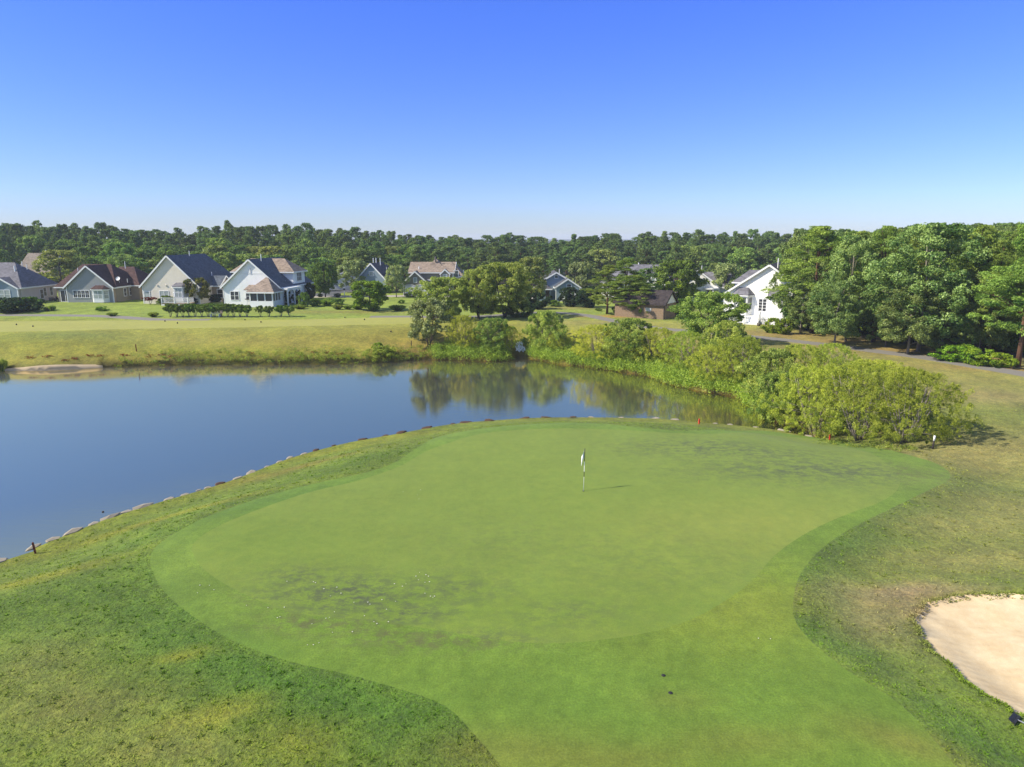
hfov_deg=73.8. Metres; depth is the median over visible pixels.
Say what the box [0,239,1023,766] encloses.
ground
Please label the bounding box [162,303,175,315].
hedge tree
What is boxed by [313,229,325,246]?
pine tree
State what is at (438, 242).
pine tree
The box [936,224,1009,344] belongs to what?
pine tree
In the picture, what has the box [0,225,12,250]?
pine tree
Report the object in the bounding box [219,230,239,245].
pine tree
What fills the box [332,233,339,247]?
pine tree
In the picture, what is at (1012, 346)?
undergrowth shrub
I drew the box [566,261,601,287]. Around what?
thin tree
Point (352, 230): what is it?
pine tree
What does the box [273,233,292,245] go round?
pine tree
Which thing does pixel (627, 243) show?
pine tree
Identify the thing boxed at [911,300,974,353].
leafy tree
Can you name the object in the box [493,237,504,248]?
pine tree
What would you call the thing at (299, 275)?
window
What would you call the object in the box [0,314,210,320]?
path
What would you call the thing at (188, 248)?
pine tree
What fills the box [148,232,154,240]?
pine tree
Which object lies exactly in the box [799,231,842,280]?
leafy tree
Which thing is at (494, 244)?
pine tree
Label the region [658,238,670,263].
pine tree
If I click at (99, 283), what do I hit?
house
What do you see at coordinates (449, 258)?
pine tree
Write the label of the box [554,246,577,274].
pine tree
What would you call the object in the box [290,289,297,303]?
columnar evergreen
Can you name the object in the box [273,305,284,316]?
hedge tree
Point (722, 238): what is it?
pine tree
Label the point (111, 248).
leafy tree
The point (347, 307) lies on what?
grass clump
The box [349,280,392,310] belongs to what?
round bush
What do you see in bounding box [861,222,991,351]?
leafy tree
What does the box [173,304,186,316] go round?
hedge tree
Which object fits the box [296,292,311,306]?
shrub
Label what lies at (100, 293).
bay window
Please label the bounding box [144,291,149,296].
window
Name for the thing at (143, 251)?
leafy tree
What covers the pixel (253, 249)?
leafy tree
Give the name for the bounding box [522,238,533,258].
pine tree
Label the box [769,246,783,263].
leafy tree
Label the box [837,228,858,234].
pine tree
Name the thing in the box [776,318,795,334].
shrub
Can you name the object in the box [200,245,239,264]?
leafy tree
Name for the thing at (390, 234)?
pine tree
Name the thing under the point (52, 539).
bank stone
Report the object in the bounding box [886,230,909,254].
pine tree
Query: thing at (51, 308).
grass clump
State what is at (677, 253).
pine tree
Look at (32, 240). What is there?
leafy tree
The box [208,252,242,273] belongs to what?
leafy tree
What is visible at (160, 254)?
leafy tree
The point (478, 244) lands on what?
pine tree
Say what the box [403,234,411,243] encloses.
pine tree
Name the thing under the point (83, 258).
leafy tree
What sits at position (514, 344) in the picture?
willow shrub
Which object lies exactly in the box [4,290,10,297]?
window
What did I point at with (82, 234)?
pine tree
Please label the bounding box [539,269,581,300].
house
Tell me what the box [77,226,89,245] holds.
pine tree
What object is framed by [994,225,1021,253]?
leafy tree
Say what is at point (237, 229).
pine tree
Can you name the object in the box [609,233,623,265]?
pine tree
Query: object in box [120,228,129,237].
pine tree
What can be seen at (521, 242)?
pine tree
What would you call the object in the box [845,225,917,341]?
pine tree
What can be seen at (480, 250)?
pine tree
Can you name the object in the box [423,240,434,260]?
pine tree
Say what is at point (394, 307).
grass clump
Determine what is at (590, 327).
willow shrub
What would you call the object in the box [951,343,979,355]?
shrub
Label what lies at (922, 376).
willow shrub
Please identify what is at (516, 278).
leafy tree
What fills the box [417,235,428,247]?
pine tree
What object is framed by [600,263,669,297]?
house
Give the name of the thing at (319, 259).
leafy tree
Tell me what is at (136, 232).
pine tree
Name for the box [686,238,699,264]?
pine tree
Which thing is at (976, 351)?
shrub
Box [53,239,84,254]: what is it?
leafy tree
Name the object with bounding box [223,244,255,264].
leafy tree
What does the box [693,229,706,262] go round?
pine tree
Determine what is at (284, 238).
pine tree
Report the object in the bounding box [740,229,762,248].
pine tree
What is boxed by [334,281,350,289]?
garage door
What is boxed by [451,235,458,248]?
pine tree
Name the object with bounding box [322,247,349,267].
leafy tree
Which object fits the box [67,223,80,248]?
pine tree
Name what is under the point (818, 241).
pine tree
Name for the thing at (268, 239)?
pine tree
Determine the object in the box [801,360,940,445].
willow shrub
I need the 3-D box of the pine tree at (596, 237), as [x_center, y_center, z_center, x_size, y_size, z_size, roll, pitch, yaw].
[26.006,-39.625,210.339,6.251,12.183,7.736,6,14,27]
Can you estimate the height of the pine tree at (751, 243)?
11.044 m
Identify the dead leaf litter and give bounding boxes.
[24,351,342,360]
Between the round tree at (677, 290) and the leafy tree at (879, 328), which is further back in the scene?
the round tree at (677, 290)
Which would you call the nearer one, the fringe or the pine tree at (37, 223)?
the fringe
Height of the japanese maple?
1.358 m
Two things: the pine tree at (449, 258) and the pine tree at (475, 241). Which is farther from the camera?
the pine tree at (475, 241)
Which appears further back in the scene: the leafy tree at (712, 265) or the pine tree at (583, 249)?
the pine tree at (583, 249)
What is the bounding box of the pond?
[0,358,822,558]
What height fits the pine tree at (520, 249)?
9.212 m
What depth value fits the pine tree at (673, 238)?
202.97 m
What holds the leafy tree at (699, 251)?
on the ground at (992, 391)
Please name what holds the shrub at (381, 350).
on the ground at (992, 391)
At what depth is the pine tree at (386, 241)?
191.08 m
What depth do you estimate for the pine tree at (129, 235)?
188.35 m
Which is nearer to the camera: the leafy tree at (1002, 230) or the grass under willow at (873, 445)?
the grass under willow at (873, 445)
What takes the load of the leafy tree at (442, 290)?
on the ground at (992, 391)
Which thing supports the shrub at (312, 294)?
on the ground at (992, 391)
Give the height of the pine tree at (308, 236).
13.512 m
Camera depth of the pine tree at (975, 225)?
100.59 m
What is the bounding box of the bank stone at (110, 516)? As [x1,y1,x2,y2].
[100,512,120,520]
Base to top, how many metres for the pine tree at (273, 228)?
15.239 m
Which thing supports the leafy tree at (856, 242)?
on the ground at (992, 391)
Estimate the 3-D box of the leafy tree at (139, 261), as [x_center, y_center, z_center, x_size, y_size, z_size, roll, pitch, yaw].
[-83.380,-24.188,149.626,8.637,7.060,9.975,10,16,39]
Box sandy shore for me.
[4,364,102,370]
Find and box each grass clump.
[0,359,7,370]
[48,305,55,310]
[106,312,117,315]
[147,312,158,316]
[293,304,306,308]
[332,304,342,309]
[343,305,351,309]
[351,304,363,309]
[367,306,379,310]
[389,304,406,310]
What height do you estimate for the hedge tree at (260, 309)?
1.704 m
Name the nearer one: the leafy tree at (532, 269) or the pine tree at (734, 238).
the leafy tree at (532, 269)
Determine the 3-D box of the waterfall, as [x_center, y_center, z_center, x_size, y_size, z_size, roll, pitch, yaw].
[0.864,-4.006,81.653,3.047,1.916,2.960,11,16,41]
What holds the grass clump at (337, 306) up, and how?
on the ground at (992, 391)
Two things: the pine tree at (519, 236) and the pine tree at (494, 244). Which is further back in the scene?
the pine tree at (519, 236)
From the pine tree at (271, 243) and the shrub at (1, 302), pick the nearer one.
the shrub at (1, 302)
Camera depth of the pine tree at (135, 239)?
174.05 m
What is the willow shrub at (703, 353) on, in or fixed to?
on the ground at (992, 391)
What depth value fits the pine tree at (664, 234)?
205.40 m
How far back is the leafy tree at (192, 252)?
158.55 m
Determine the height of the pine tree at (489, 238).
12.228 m
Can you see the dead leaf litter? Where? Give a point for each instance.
(46, 355)
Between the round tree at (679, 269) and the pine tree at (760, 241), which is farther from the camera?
the pine tree at (760, 241)
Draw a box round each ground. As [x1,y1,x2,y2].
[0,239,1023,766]
[0,317,448,331]
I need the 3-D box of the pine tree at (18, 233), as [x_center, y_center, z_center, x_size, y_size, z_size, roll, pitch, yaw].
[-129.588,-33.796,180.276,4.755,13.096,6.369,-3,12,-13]
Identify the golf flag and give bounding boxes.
[581,450,584,490]
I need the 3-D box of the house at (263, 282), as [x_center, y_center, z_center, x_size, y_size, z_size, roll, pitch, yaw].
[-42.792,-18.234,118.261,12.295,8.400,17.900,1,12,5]
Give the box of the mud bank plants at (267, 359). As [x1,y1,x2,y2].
[120,353,446,366]
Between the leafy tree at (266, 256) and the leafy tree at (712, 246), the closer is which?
the leafy tree at (266, 256)
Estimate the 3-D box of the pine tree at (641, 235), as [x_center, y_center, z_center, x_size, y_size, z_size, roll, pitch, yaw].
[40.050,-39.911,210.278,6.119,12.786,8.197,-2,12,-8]
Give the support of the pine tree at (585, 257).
on the ground at (992, 391)
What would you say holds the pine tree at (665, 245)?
on the ground at (992, 391)
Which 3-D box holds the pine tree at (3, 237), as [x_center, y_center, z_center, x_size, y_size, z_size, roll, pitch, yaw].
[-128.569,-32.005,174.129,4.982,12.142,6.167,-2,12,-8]
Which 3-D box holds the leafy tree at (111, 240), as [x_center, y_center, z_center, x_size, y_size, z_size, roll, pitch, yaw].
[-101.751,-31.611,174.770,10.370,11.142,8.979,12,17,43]
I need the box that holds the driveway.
[315,290,353,295]
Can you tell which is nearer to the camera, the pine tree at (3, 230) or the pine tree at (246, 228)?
the pine tree at (3, 230)
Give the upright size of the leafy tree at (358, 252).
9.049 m
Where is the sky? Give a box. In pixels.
[0,0,1023,238]
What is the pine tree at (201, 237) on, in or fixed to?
on the ground at (992, 391)
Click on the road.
(367, 296)
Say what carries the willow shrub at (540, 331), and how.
on the ground at (992, 391)
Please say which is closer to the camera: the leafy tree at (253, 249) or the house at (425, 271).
the house at (425, 271)
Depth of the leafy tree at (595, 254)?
164.63 m
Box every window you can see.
[0,290,4,298]
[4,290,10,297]
[39,289,43,298]
[49,287,53,295]
[72,290,89,297]
[90,285,109,302]
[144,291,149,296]
[159,291,168,297]
[171,283,188,301]
[217,289,223,297]
[230,291,238,299]
[296,272,301,280]
[453,270,458,276]
[733,287,754,314]
[758,299,766,311]
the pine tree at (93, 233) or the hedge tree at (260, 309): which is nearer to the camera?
the hedge tree at (260, 309)
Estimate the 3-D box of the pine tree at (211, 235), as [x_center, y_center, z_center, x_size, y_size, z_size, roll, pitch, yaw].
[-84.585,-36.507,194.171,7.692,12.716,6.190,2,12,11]
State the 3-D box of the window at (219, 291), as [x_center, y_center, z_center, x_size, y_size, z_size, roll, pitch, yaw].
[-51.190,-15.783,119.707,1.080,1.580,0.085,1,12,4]
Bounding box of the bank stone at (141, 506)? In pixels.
[132,502,153,509]
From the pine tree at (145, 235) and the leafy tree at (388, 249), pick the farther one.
the pine tree at (145, 235)
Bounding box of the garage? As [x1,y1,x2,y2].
[328,270,355,289]
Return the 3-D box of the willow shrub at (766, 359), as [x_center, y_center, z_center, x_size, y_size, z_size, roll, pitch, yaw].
[21.391,-0.794,56.258,5.671,4.335,7.889,-3,13,-15]
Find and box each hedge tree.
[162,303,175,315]
[170,304,181,316]
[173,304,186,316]
[182,303,195,316]
[189,303,198,316]
[196,304,207,316]
[200,303,214,316]
[207,303,216,315]
[215,304,226,314]
[220,303,231,316]
[228,303,241,316]
[230,304,243,316]
[239,305,251,316]
[254,305,262,316]
[262,306,273,316]
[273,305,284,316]
[283,305,294,316]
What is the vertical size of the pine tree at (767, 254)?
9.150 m
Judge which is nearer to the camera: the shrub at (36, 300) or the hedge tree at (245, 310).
the hedge tree at (245, 310)
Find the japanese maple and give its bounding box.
[141,297,156,304]
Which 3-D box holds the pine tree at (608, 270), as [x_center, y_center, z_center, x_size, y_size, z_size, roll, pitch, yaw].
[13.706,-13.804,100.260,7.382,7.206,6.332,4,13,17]
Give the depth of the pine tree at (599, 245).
171.39 m
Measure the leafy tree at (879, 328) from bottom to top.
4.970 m
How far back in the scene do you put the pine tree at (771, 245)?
179.77 m
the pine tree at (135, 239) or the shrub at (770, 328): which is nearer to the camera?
the shrub at (770, 328)
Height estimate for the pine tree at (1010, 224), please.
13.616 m
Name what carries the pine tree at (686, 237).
on the ground at (992, 391)
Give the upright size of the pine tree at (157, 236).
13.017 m
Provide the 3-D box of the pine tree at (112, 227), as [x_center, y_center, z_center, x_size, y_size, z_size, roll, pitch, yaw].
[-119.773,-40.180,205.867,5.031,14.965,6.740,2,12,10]
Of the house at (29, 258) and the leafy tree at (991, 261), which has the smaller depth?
the leafy tree at (991, 261)
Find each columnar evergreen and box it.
[284,290,290,304]
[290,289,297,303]
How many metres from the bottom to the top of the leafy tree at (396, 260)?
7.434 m
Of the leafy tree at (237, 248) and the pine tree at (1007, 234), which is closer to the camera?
the pine tree at (1007, 234)
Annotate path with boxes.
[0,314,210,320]
[369,312,1023,376]
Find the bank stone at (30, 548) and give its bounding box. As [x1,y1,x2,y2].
[25,543,41,551]
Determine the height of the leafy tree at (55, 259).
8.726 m
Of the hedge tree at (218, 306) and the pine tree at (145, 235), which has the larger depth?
the pine tree at (145, 235)
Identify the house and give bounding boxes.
[0,261,57,302]
[20,250,64,288]
[53,261,148,302]
[139,252,231,305]
[220,254,313,306]
[357,258,400,292]
[402,256,464,295]
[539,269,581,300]
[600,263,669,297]
[612,289,678,319]
[675,268,731,301]
[723,258,807,325]
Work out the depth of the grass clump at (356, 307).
106.64 m
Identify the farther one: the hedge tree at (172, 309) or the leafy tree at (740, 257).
the leafy tree at (740, 257)
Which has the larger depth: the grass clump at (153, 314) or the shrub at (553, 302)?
the shrub at (553, 302)
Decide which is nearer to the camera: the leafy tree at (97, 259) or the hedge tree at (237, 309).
the hedge tree at (237, 309)
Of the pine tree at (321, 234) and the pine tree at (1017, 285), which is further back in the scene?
the pine tree at (321, 234)
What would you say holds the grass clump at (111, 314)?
on the ground at (992, 391)
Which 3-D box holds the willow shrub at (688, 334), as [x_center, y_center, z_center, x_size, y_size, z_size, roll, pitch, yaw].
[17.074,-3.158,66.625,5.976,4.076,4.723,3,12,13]
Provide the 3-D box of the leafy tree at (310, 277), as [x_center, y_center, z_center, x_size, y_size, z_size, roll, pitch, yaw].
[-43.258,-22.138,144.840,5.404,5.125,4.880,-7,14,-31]
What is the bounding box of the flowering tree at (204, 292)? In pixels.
[183,277,210,299]
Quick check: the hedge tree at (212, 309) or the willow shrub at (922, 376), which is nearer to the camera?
the willow shrub at (922, 376)
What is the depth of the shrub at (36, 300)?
103.77 m
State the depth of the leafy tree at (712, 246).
178.43 m
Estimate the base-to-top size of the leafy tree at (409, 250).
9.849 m
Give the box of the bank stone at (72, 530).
[62,527,82,536]
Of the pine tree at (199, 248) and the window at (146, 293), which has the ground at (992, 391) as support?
the pine tree at (199, 248)
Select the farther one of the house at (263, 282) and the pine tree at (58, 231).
the pine tree at (58, 231)
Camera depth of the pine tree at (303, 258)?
152.87 m
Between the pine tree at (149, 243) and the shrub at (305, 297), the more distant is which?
the pine tree at (149, 243)
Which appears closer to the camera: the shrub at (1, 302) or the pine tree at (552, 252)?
the shrub at (1, 302)
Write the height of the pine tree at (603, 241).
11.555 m
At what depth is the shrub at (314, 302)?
112.16 m
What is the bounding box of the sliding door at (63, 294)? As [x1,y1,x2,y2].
[60,290,67,301]
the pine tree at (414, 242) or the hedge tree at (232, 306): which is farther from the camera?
the pine tree at (414, 242)
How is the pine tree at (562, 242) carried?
on the ground at (992, 391)
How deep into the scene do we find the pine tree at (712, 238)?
211.68 m
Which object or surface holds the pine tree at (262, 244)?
on the ground at (992, 391)
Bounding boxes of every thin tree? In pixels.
[383,265,409,297]
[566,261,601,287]
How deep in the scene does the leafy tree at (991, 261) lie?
64.69 m
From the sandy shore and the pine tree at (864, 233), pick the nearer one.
the sandy shore
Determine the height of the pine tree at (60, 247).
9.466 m
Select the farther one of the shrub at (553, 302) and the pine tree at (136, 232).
the pine tree at (136, 232)
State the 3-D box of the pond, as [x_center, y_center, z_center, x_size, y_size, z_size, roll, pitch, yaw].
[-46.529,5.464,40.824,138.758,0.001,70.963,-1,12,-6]
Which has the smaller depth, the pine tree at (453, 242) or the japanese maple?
the japanese maple
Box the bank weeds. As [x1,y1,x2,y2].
[116,344,430,366]
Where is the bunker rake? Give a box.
[1008,712,1023,725]
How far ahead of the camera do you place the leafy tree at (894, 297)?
65.31 m
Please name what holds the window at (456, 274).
in the house at (425, 271)
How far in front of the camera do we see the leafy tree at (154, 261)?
153.51 m
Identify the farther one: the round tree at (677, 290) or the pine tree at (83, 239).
the pine tree at (83, 239)
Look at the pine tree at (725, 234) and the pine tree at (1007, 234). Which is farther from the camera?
the pine tree at (725, 234)
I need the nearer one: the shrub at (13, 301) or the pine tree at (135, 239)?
the shrub at (13, 301)
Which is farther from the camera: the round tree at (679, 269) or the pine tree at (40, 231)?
the pine tree at (40, 231)
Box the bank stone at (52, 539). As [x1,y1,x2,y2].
[46,536,59,541]
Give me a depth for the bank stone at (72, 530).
31.70 m
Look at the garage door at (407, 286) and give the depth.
132.38 m
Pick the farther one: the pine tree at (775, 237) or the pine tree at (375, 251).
the pine tree at (775, 237)
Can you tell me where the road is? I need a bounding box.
[314,295,532,298]
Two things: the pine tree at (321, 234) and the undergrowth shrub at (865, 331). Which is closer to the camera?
the undergrowth shrub at (865, 331)
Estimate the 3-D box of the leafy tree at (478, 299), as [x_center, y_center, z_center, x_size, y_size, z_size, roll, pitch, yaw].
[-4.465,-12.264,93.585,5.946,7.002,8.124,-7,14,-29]
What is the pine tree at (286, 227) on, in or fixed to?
on the ground at (992, 391)
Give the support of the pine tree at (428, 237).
on the ground at (992, 391)
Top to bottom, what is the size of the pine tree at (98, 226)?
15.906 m
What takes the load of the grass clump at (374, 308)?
on the ground at (992, 391)
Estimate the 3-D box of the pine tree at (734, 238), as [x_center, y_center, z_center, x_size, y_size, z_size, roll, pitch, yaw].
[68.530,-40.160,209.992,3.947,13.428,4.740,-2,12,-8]
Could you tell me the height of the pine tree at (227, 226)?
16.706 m
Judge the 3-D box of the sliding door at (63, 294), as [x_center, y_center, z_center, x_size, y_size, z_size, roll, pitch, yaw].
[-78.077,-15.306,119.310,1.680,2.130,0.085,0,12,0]
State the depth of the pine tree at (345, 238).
193.60 m
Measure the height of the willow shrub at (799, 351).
3.873 m
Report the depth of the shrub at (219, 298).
119.41 m
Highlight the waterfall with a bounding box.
[515,342,524,351]
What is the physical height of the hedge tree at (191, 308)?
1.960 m
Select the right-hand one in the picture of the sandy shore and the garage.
the garage
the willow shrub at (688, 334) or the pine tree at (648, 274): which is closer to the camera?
the willow shrub at (688, 334)
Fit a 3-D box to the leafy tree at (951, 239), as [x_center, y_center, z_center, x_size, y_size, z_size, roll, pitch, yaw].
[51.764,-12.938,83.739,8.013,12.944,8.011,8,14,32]
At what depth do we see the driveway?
141.90 m
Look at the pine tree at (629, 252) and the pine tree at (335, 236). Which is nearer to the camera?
the pine tree at (629, 252)
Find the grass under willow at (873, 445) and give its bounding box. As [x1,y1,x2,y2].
[813,436,918,451]
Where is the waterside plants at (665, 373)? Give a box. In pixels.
[427,337,804,417]
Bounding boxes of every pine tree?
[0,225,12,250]
[0,234,16,261]
[4,224,13,241]
[5,223,27,261]
[12,230,29,262]
[27,225,41,250]
[30,220,44,247]
[32,227,50,252]
[42,243,54,251]
[45,227,55,242]
[50,227,62,243]
[55,245,76,266]
[56,223,68,238]
[61,232,76,249]
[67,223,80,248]
[76,236,97,253]
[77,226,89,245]
[78,232,86,245]
[86,222,113,239]
[86,229,101,244]
[87,235,102,253]
[94,245,106,256]
[95,229,114,246]
[106,225,119,239]
[110,231,127,242]
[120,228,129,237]
[121,233,140,246]
[125,235,142,253]
[128,230,142,246]
[138,229,149,240]
[141,241,159,266]
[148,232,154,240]
[151,231,163,245]
[158,231,169,242]
[161,235,180,247]
[171,227,184,251]
[179,237,194,251]
[181,245,197,252]
[182,234,196,249]
[193,243,206,252]
[194,226,208,247]
[195,233,206,248]
[206,233,218,243]
[209,226,220,238]
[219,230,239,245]
[222,220,233,240]
[231,227,244,241]
[233,231,244,251]
[238,236,255,246]
[243,226,261,246]
[244,226,255,240]
[256,226,265,245]
[258,241,264,247]
[261,233,273,245]
[263,225,282,244]
[267,240,280,254]
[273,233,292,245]
[276,235,298,257]
[280,224,291,243]
[288,231,300,245]
[291,226,303,238]
[291,254,312,273]
[299,223,316,241]
[303,230,313,246]
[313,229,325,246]
[315,231,328,251]
[317,229,332,247]
[319,236,340,256]
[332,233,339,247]
[334,229,347,246]
[338,235,355,248]
[340,241,353,255]
[349,226,360,246]
[355,238,365,248]
[360,230,371,255]
[364,236,375,260]
[367,248,392,264]
[368,241,387,256]
[374,230,384,241]
[381,238,391,246]
[386,231,397,251]
[392,239,406,250]
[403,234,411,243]
[404,246,429,269]
[407,237,416,247]
[410,241,425,261]
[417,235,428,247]
[423,235,436,245]
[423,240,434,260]
[424,244,439,260]
[429,249,445,261]
[435,237,448,245]
[435,240,442,245]
[440,246,457,263]
[442,238,458,261]
[443,250,468,270]
[450,247,470,269]
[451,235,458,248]
[457,237,463,261]
[457,248,477,279]
[459,238,475,267]
[467,247,487,267]
[471,253,486,268]
[472,239,482,253]
[473,241,486,256]
[481,235,492,246]
[484,246,510,272]
[485,241,506,279]
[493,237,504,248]
[495,234,515,259]
[496,244,515,279]
[504,232,515,245]
[508,246,529,266]
[509,252,529,275]
[510,235,526,250]
[515,237,527,248]
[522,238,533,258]
[522,256,541,284]
[525,245,534,262]
[530,244,548,266]
[532,236,546,253]
[535,242,548,270]
[536,254,555,275]
[542,249,562,271]
[546,254,570,275]
[547,242,563,264]
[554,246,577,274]
[557,240,568,265]
[559,243,573,276]
[565,255,580,280]
[567,247,589,271]
[570,234,576,275]
[570,240,586,257]
[576,254,597,274]
[578,236,589,247]
[580,265,623,313]
[581,236,601,264]
[584,242,608,269]
[588,235,599,249]
[594,258,653,300]
[597,237,612,275]
[600,233,616,248]
[603,240,625,264]
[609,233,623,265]
[609,275,656,308]
[619,246,635,259]
[622,240,635,255]
[633,233,646,255]
[633,241,653,261]
[634,248,659,264]
[636,236,659,261]
[636,238,644,255]
[636,268,663,288]
[651,235,660,250]
[652,242,674,263]
[653,251,671,274]
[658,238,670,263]
[659,231,667,241]
[662,244,686,280]
[668,232,680,242]
[670,234,678,248]
[671,235,685,260]
[682,232,689,245]
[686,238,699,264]
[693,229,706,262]
[698,234,714,245]
[699,248,722,271]
[703,234,720,259]
[709,246,738,273]
[714,235,726,248]
[719,232,729,246]
[725,243,742,267]
[731,231,737,242]
[732,233,748,245]
[735,240,751,269]
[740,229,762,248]
[742,239,760,262]
[749,238,768,261]
[749,247,779,269]
[756,234,768,249]
[759,225,876,333]
[762,242,779,262]
[769,232,782,245]
[776,233,791,246]
[812,236,842,281]
[818,231,866,294]
[829,230,883,296]
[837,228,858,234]
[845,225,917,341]
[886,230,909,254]
[903,227,946,315]
[906,228,945,317]
[932,229,992,341]
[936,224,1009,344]
[947,238,1011,303]
[966,223,1023,366]
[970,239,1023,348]
[971,223,984,228]
[982,230,1023,311]
[998,231,1021,263]
[1001,222,1018,229]
[1001,251,1023,344]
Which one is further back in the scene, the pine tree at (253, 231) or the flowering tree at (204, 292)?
the pine tree at (253, 231)
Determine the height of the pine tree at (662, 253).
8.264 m
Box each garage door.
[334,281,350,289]
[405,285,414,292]
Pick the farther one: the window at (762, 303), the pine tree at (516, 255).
the pine tree at (516, 255)
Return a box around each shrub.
[0,297,46,312]
[0,300,18,312]
[19,296,42,310]
[96,306,109,310]
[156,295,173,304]
[210,294,221,301]
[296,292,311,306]
[305,282,315,298]
[309,299,321,305]
[319,299,334,305]
[333,298,344,304]
[362,344,396,357]
[371,342,382,348]
[404,292,414,296]
[444,314,479,347]
[465,317,514,349]
[494,326,522,349]
[504,302,535,317]
[521,310,568,347]
[525,291,551,308]
[546,334,572,350]
[548,300,559,306]
[556,287,580,306]
[567,324,628,358]
[575,285,600,307]
[595,317,660,362]
[630,326,687,361]
[631,300,648,313]
[656,330,709,367]
[676,298,695,314]
[683,344,735,380]
[697,320,761,366]
[700,335,770,383]
[733,348,810,399]
[745,371,814,428]
[756,363,877,437]
[760,317,783,332]
[763,343,841,385]
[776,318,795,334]
[780,303,810,328]
[795,343,862,384]
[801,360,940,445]
[817,358,921,414]
[838,365,987,445]
[840,315,873,334]
[856,316,884,334]
[927,345,974,361]
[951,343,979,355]
[956,330,988,345]
[957,347,998,365]
[975,352,1019,367]
[991,331,1023,352]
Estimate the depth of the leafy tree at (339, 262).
154.30 m
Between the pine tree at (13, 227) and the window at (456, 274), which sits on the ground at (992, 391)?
the pine tree at (13, 227)
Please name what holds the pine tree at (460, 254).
on the ground at (992, 391)
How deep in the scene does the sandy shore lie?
72.93 m
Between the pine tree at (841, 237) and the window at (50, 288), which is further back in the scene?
the window at (50, 288)
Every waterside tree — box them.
[407,297,452,345]
[667,291,750,340]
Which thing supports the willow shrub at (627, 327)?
on the ground at (992, 391)
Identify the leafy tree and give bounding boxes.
[0,249,14,261]
[10,234,46,264]
[31,249,87,280]
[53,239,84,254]
[58,255,90,275]
[69,246,99,256]
[84,255,115,265]
[95,242,138,261]
[98,238,124,252]
[104,254,144,271]
[115,258,151,273]
[134,245,158,265]
[142,259,160,270]
[151,247,181,267]
[181,251,199,254]
[200,237,237,255]
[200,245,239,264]
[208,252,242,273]
[220,253,260,270]
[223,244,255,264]
[243,246,263,254]
[256,246,286,257]
[258,255,282,257]
[280,244,308,263]
[288,238,319,262]
[296,257,342,282]
[299,247,328,264]
[303,267,313,284]
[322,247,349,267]
[333,256,365,270]
[336,260,368,292]
[346,248,375,270]
[369,254,409,276]
[378,245,408,265]
[392,244,427,266]
[400,266,409,284]
[405,276,472,316]
[457,268,506,318]
[474,262,540,316]
[516,256,550,296]
[584,249,619,278]
[671,245,711,270]
[702,243,724,267]
[706,262,719,271]
[711,263,744,292]
[720,246,763,278]
[769,229,835,313]
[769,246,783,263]
[779,233,815,268]
[783,280,820,333]
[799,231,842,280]
[805,279,871,342]
[810,234,885,341]
[840,233,901,306]
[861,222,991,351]
[865,302,908,346]
[874,280,953,353]
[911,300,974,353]
[919,238,965,312]
[955,270,1012,349]
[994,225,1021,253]
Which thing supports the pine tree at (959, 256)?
on the ground at (992, 391)
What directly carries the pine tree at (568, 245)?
on the ground at (992, 391)
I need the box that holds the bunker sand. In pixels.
[915,593,1023,713]
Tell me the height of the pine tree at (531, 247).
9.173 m
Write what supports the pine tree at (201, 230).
on the ground at (992, 391)
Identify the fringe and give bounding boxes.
[150,423,955,766]
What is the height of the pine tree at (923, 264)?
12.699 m
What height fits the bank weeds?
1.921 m
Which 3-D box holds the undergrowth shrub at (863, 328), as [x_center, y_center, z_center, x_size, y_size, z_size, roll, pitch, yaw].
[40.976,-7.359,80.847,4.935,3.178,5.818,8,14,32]
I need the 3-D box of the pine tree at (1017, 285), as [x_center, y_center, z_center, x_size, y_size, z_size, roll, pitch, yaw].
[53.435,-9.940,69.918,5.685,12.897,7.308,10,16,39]
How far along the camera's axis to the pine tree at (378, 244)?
172.08 m
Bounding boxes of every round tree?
[309,262,337,296]
[650,259,709,298]
[672,280,695,299]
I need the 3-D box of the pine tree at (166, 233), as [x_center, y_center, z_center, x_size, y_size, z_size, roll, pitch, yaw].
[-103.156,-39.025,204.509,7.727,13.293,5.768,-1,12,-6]
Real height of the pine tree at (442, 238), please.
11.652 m
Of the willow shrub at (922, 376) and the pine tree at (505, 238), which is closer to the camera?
the willow shrub at (922, 376)
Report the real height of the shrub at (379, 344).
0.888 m
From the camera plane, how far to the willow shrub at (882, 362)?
48.40 m
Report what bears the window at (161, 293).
in the house at (168, 275)
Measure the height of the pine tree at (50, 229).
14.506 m
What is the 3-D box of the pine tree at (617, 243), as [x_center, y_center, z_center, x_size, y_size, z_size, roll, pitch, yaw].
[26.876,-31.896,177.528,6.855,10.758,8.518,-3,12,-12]
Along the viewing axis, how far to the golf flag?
32.32 m
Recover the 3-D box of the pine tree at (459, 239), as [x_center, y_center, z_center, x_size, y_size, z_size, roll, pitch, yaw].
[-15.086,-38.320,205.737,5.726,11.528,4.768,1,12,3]
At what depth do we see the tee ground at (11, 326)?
89.36 m
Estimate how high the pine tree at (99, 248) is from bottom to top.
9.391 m
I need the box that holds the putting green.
[192,428,899,642]
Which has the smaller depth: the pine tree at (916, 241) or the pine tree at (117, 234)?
the pine tree at (916, 241)
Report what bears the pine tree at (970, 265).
on the ground at (992, 391)
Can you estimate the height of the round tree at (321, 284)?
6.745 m
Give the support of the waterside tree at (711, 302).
on the ground at (992, 391)
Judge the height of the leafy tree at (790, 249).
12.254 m
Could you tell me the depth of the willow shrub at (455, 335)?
79.06 m
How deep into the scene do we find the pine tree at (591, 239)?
192.94 m
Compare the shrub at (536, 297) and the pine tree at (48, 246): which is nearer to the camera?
the shrub at (536, 297)
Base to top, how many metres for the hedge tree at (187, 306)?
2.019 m

